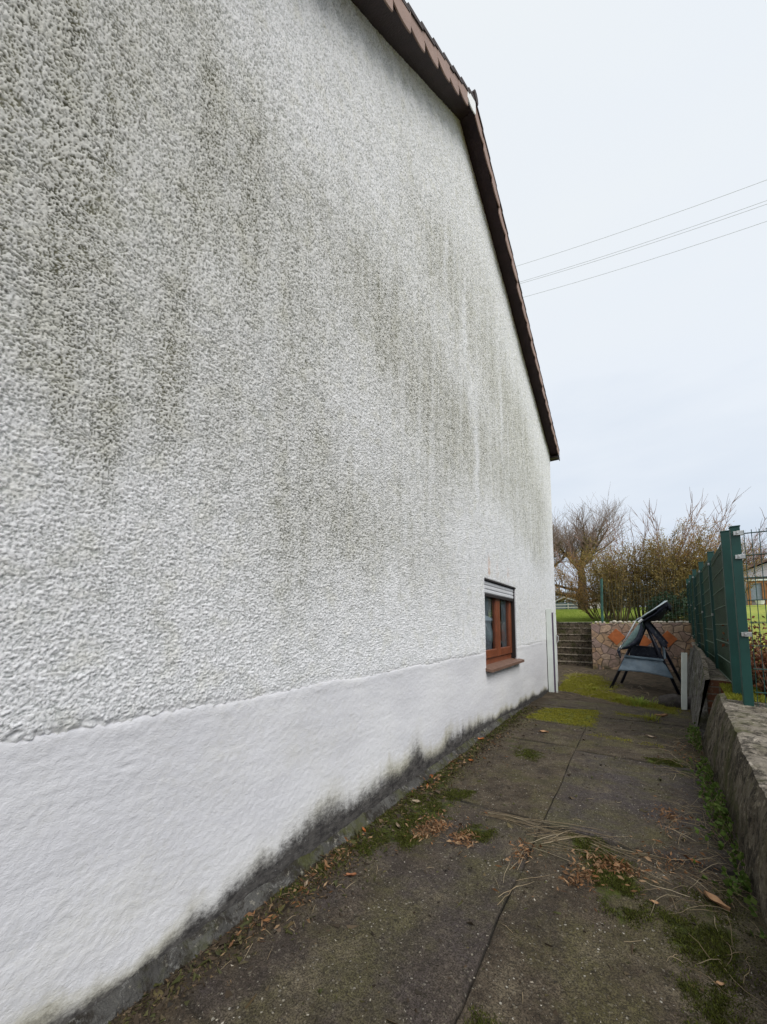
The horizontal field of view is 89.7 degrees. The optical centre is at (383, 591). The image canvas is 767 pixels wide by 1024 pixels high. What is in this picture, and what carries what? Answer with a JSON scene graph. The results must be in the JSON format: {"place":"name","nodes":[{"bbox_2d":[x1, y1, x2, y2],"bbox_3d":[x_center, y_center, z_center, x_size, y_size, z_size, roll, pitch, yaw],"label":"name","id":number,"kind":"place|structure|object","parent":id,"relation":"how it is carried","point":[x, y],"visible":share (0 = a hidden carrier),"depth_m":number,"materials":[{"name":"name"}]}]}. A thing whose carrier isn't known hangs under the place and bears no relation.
{"place":"outdoors","nodes":[
{"label":"outdoors","id":0,"kind":"place"},
{"bbox_2d":[107,697,766,1023],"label":"path","id":1,"kind":"structure","parent":0,"point":[388,917],"depth_m":1.65,"materials":[{"name":"concrete"}]},
{"bbox_2d":[67,704,528,1023],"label":"concrete fillet","id":2,"kind":"object","parent":1,"relation":"on","point":[130,991],"visible":0.84,"depth_m":1.62,"materials":[{"name":"grey concrete"}]},
{"bbox_2d":[343,872,355,875],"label":"fallen leaf","id":3,"kind":"object","parent":1,"relation":"on","point":[351,874],"visible":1,"depth_m":1.91,"materials":[{"name":"brown plant"}]},
{"bbox_2d":[108,706,763,1023],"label":"soil crumbs","id":4,"kind":"object","parent":1,"relation":"on","point":[139,1015],"visible":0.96,"depth_m":1.69,"materials":[{"name":"brown soil"}]},
{"bbox_2d":[179,729,751,1023],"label":"grit","id":5,"kind":"object","parent":1,"relation":"on","point":[488,935],"visible":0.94,"depth_m":1.51,"materials":[{"name":"gravel"}]},
{"bbox_2d":[216,727,763,982],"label":"leaf litter","id":6,"kind":"object","parent":1,"relation":"on","point":[436,826],"visible":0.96,"depth_m":2.05,"materials":[{"name":"brown plant"}]},
{"bbox_2d":[273,707,766,1023],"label":"moss","id":7,"kind":"object","parent":1,"relation":"on","point":[617,885],"visible":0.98,"depth_m":1.70,"materials":[{"name":"green plant"}]},
{"bbox_2d":[588,731,664,748],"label":"moss","id":8,"kind":"object","parent":1,"relation":"on","point":[627,740],"visible":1,"depth_m":4.19,"materials":[{"name":"green plant"}]},
{"bbox_2d":[613,711,643,718],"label":"moss","id":9,"kind":"object","parent":1,"relation":"on","point":[630,714],"visible":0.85,"depth_m":5.57,"materials":[{"name":"green plant"}]},
{"bbox_2d":[633,712,660,722],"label":"grass tuft","id":10,"kind":"object","parent":1,"relation":"on","point":[649,717],"visible":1,"depth_m":5.31,"materials":[{"name":"green plant"}]},
{"bbox_2d":[654,714,667,716],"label":"fallen leaf","id":11,"kind":"object","parent":1,"relation":"on","point":[662,715],"visible":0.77,"depth_m":5.50,"materials":[{"name":"brown plant"}]},
{"bbox_2d":[685,722,702,754],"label":"weed","id":12,"kind":"object","parent":1,"relation":"on","point":[694,741],"visible":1,"depth_m":3.98,"materials":[{"name":"plant"}]},
{"bbox_2d":[688,756,720,808],"bbox_3d":[2.512,1.445,3.014,0.169,0.175,1.168,-3,-6,33],"label":"weed","id":13,"kind":"object","parent":1,"relation":"on","point":[708,770],"visible":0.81,"depth_m":3.03,"materials":[{"name":"plant"}]},
{"bbox_2d":[700,890,730,911],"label":"fallen leaf","id":14,"kind":"object","parent":1,"relation":"on","point":[714,898],"visible":1,"depth_m":1.74,"materials":[{"name":"beige plant"}]},
{"bbox_2d":[694,776,745,879],"bbox_3d":[2.036,1.385,2.397,0.187,0.171,1.265,-4,-6,36],"label":"weed","id":15,"kind":"object","parent":1,"relation":"on","point":[720,808],"visible":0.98,"depth_m":2.29,"materials":[{"name":"plant"}]},
{"bbox_2d":[693,859,766,939],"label":"weed","id":16,"kind":"object","parent":1,"relation":"on","point":[744,880],"visible":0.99,"depth_m":1.79,"materials":[{"name":"plant"}]},
{"bbox_2d":[405,0,766,600],"label":"sky","id":17,"kind":"structure","parent":0,"point":[600,119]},
{"bbox_2d":[542,664,690,713],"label":"yard","id":18,"kind":"structure","parent":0,"point":[648,680],"depth_m":9.20,"materials":[{"name":"soil"}]},
{"bbox_2d":[217,670,766,1023],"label":"dry stalks","id":19,"kind":"object","parent":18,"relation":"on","point":[501,814],"visible":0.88,"depth_m":2.18,"materials":[{"name":"plant"}]},
{"bbox_2d":[568,684,610,690],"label":"grass tuft","id":20,"kind":"object","parent":18,"relation":"on","point":[595,688],"visible":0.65,"depth_m":8.38,"materials":[{"name":"green plant"}]},
{"bbox_2d":[523,673,689,727],"bbox_3d":[4.648,2.040,7.875,2.314,0.212,7.646,-3,-6,33],"label":"moss","id":21,"kind":"object","parent":18,"relation":"on","point":[574,680],"visible":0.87,"depth_m":6.96,"materials":[{"name":"green plant"}]},
{"bbox_2d":[611,693,644,701],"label":"grass tuft","id":22,"kind":"object","parent":18,"relation":"on","point":[620,698],"visible":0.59,"depth_m":7.01,"materials":[{"name":"green plant"}]},
{"bbox_2d":[613,695,673,707],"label":"grass tuft","id":23,"kind":"object","parent":18,"relation":"on","point":[641,701],"visible":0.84,"depth_m":6.51,"materials":[{"name":"green plant"}]},
{"bbox_2d":[609,601,680,693],"bbox_3d":[5.988,1.238,8.843,1.285,1.980,1.637,-5,-7,42],"label":"garden swing","id":24,"kind":"object","parent":18,"relation":"on","point":[647,659],"visible":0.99,"depth_m":8.41,"materials":[{"name":"black metal"}]},
{"bbox_2d":[658,694,680,707],"bbox_3d":[4.837,1.850,6.450,0.386,0.275,0.307,-3,-6,33],"label":"stone","id":25,"kind":"object","parent":18,"relation":"on","point":[667,700],"visible":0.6,"depth_m":6.37,"materials":[{"name":"grey stone"}]},
{"bbox_2d":[681,653,686,709],"bbox_3d":[4.809,1.475,6.196,0.172,0.971,0.140,-3,-6,33],"label":"gate post","id":26,"kind":"object","parent":18,"relation":"on","point":[683,681],"visible":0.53,"depth_m":6.17,"materials":[{"name":"white metal"}]},
{"bbox_2d":[687,696,690,708],"bbox_3d":[5.026,1.828,6.203,0.345,0.256,0.297,-3,-6,33],"label":"stone","id":27,"kind":"object","parent":18,"relation":"on","point":[688,702],"visible":0.12,"depth_m":6.17,"materials":[{"name":"grey stone"}]},
{"bbox_2d":[518,180,765,265],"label":"overhead cable","id":28,"kind":"object","parent":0,"point":[648,222],"visible":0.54,"depth_m":11.82,"materials":[{"name":"black metal"}]},
{"bbox_2d":[520,204,765,283],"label":"overhead cable","id":29,"kind":"object","parent":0,"point":[650,243],"visible":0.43,"depth_m":11.71,"materials":[{"name":"black metal"}]},
{"bbox_2d":[521,200,766,281],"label":"overhead cable","id":30,"kind":"object","parent":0,"point":[648,241],"visible":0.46,"depth_m":11.77,"materials":[{"name":"black metal"}]},
{"bbox_2d":[526,221,766,296],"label":"overhead cable","id":31,"kind":"object","parent":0,"point":[650,259],"visible":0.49,"depth_m":11.68,"materials":[{"name":"black metal"}]},
{"bbox_2d":[556,605,766,621],"bbox_3d":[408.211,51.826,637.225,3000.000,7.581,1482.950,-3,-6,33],"label":"lawn","id":32,"kind":"structure","parent":0,"point":[761,609],"depth_m":17.19,"materials":[{"name":"green plant"}]},
{"bbox_2d":[555,597,576,608],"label":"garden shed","id":33,"kind":"structure","parent":32,"relation":"on","point":[558,601],"depth_m":54.92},
{"bbox_2d":[552,507,588,566],"bbox_3d":[9.730,-1.979,24.696,6.504,6.991,7.263,-3,-6,33],"label":"bare tree","id":34,"kind":"object","parent":32,"relation":"on","point":[559,542],"visible":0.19,"depth_m":23.12,"materials":[{"name":"brown plant"}]},
{"bbox_2d":[556,603,624,608],"bbox_3d":[15.072,1.420,33.157,10.580,0.750,0.130,-3,-6,33],"label":"field fence","id":35,"kind":"object","parent":32,"relation":"on","point":[568,604],"visible":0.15,"depth_m":32.74,"materials":[{"name":"white wood"}]},
{"bbox_2d":[552,487,630,609],"bbox_3d":[10.780,-2.156,25.116,9.978,8.357,6.956,-2,-5,19],"label":"bare tree","id":36,"kind":"object","parent":32,"relation":"on","point":[599,529],"visible":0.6,"depth_m":23.71,"materials":[{"name":"brown plant"}]},
{"bbox_2d":[553,521,630,621],"bbox_3d":[8.307,-0.769,15.730,3.700,4.179,3.254,-3,-6,33],"label":"deciduous shrub","id":37,"kind":"object","parent":32,"relation":"on","point":[575,588],"visible":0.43,"depth_m":15.52,"materials":[{"name":"brown plant"}]},
{"bbox_2d":[556,608,640,621],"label":"grass","id":38,"kind":"structure","parent":32,"relation":"on","point":[585,617],"depth_m":17.39,"materials":[{"name":"green plant"}]},
{"bbox_2d":[555,586,666,607],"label":"wood","id":39,"kind":"object","parent":32,"relation":"on","point":[589,596],"visible":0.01,"depth_m":109.71,"materials":[{"name":"brown plant"}]},
{"bbox_2d":[608,514,689,621],"bbox_3d":[9.803,-0.878,14.574,2.953,4.184,2.599,2,-5,-21],"label":"deciduous shrub","id":40,"kind":"object","parent":32,"relation":"on","point":[638,610],"visible":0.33,"depth_m":14.24,"materials":[{"name":"brown plant"}]},
{"bbox_2d":[624,488,756,620],"bbox_3d":[10.623,-1.356,13.543,3.913,4.957,3.150,1,-5,-9],"label":"deciduous shrub","id":41,"kind":"object","parent":32,"relation":"on","point":[705,539],"visible":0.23,"depth_m":13.25,"materials":[{"name":"brown plant"}]},
{"bbox_2d":[697,521,766,566],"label":"bare tree","id":42,"kind":"object","parent":32,"relation":"on","point":[755,550],"visible":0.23,"depth_m":28.60,"materials":[{"name":"brown plant"}]},
{"bbox_2d":[743,559,766,604],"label":"neighbour house","id":43,"kind":"structure","parent":32,"relation":"on","point":[760,591],"depth_m":21.38,"materials":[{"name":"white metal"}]},
{"bbox_2d":[755,600,764,604],"bbox_3d":[18.935,0.530,19.366,0.440,0.240,0.440,-3,-6,33],"label":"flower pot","id":44,"kind":"object","parent":32,"relation":"on","point":[761,602],"visible":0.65,"depth_m":19.25,"materials":[{"name":"white"}]},
{"bbox_2d":[748,622,766,684],"bbox_3d":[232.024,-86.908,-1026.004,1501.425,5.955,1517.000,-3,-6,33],"label":"garden ground","id":45,"kind":"structure","parent":0,"point":[762,631],"depth_m":8.98,"materials":[{"name":"green plant"}]},
{"bbox_2d":[661,502,766,602],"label":"deciduous shrub","id":46,"kind":"object","parent":45,"relation":"on","point":[705,558],"visible":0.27,"depth_m":12.39,"materials":[{"name":"plant"}]},
{"bbox_2d":[721,616,766,696],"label":"rust hedge","id":47,"kind":"object","parent":45,"relation":"on","point":[758,664],"visible":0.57,"depth_m":3.87,"materials":[{"name":"brown plant"}]},
{"bbox_2d":[728,525,766,707],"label":"fence","id":48,"kind":"object","parent":45,"relation":"on","point":[737,557],"visible":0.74,"depth_m":3.41,"materials":[{"name":"green metal"}]},
{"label":"planting bed","id":49,"kind":"structure","parent":45,"relation":"on","visible":0},
{"bbox_2d":[561,510,668,621],"bbox_3d":[8.635,-0.885,14.572,3.007,4.279,3.386,0,-5,1],"label":"deciduous shrub","id":50,"kind":"object","parent":49,"relation":"on","point":[604,575],"visible":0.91,"depth_m":14.05,"materials":[{"name":"brown plant"}]},
{"bbox_2d":[600,579,687,622],"bbox_3d":[8.570,0.299,12.595,2.604,1.603,0.101,-3,-6,33],"label":"wire fence","id":51,"kind":"object","parent":49,"relation":"on","point":[601,599],"visible":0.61,"depth_m":13.01,"materials":[{"name":"green metal"}]},
{"bbox_2d":[643,589,688,622],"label":"evergreen bush","id":52,"kind":"object","parent":49,"relation":"on","point":[681,610],"visible":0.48,"depth_m":12.62,"materials":[{"name":"green plant"}]},
{"bbox_2d":[618,487,720,619],"bbox_3d":[9.894,-1.143,13.584,3.018,4.621,3.022,-3,-6,33],"label":"deciduous shrub","id":53,"kind":"object","parent":49,"relation":"on","point":[658,588],"visible":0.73,"depth_m":13.16,"materials":[{"name":"green plant"}]},
{"label":"ground","id":54,"kind":"structure","parent":0,"visible":0},
{"bbox_2d":[0,0,559,1023],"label":"house","id":55,"kind":"structure","parent":54,"relation":"on","point":[278,446],"depth_m":1.77,"materials":[{"name":"white paint"}]},
{"bbox_2d":[484,578,523,672],"bbox_3d":[1.640,0.462,5.367,0.224,1.142,1.620,-3,-6,33],"label":"window","id":56,"kind":"structure","parent":55,"relation":"in","point":[498,658],"depth_m":5.34,"materials":[{"name":"brown wood"}]},
{"bbox_2d":[545,609,558,692],"bbox_3d":[3.476,1.228,7.899,0.239,1.750,0.060,-3,-6,33],"label":"gate post","id":57,"kind":"object","parent":55,"relation":"attached to","point":[551,639],"visible":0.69,"depth_m":7.89,"materials":[{"name":"white metal"}]},
{"bbox_2d":[557,622,593,665],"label":"garden steps","id":58,"kind":"structure","parent":54,"relation":"on","point":[574,645],"depth_m":14.36,"materials":[{"name":"concrete"}]},
{"bbox_2d":[591,623,694,672],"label":"stone wall","id":59,"kind":"structure","parent":54,"relation":"on","point":[608,639],"depth_m":12.32,"materials":[{"name":"stone"}]},
{"bbox_2d":[687,645,709,739],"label":"retaining wall","id":60,"kind":"structure","parent":54,"relation":"on","point":[698,679],"depth_m":4.80,"materials":[{"name":"concrete"}]},
{"bbox_2d":[691,642,730,716],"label":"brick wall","id":61,"kind":"structure","parent":54,"relation":"on","point":[717,676],"depth_m":4.26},
{"bbox_2d":[686,530,741,694],"bbox_3d":[6.305,0.399,7.670,0.094,2.242,9.760,-4,-6,36],"label":"privacy fence","id":62,"kind":"object","parent":61,"relation":"on","point":[710,597],"visible":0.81,"depth_m":4.94,"materials":[{"name":"green metal"}]},
{"bbox_2d":[702,693,766,925],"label":"parapet wall","id":63,"kind":"structure","parent":54,"relation":"on","point":[734,741],"depth_m":2.45,"materials":[{"name":"concrete"}]},
{"bbox_2d":[718,682,766,702],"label":"moss","id":64,"kind":"object","parent":63,"relation":"on","point":[729,694],"visible":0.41,"depth_m":3.65,"materials":[{"name":"green plant"}]}
]}

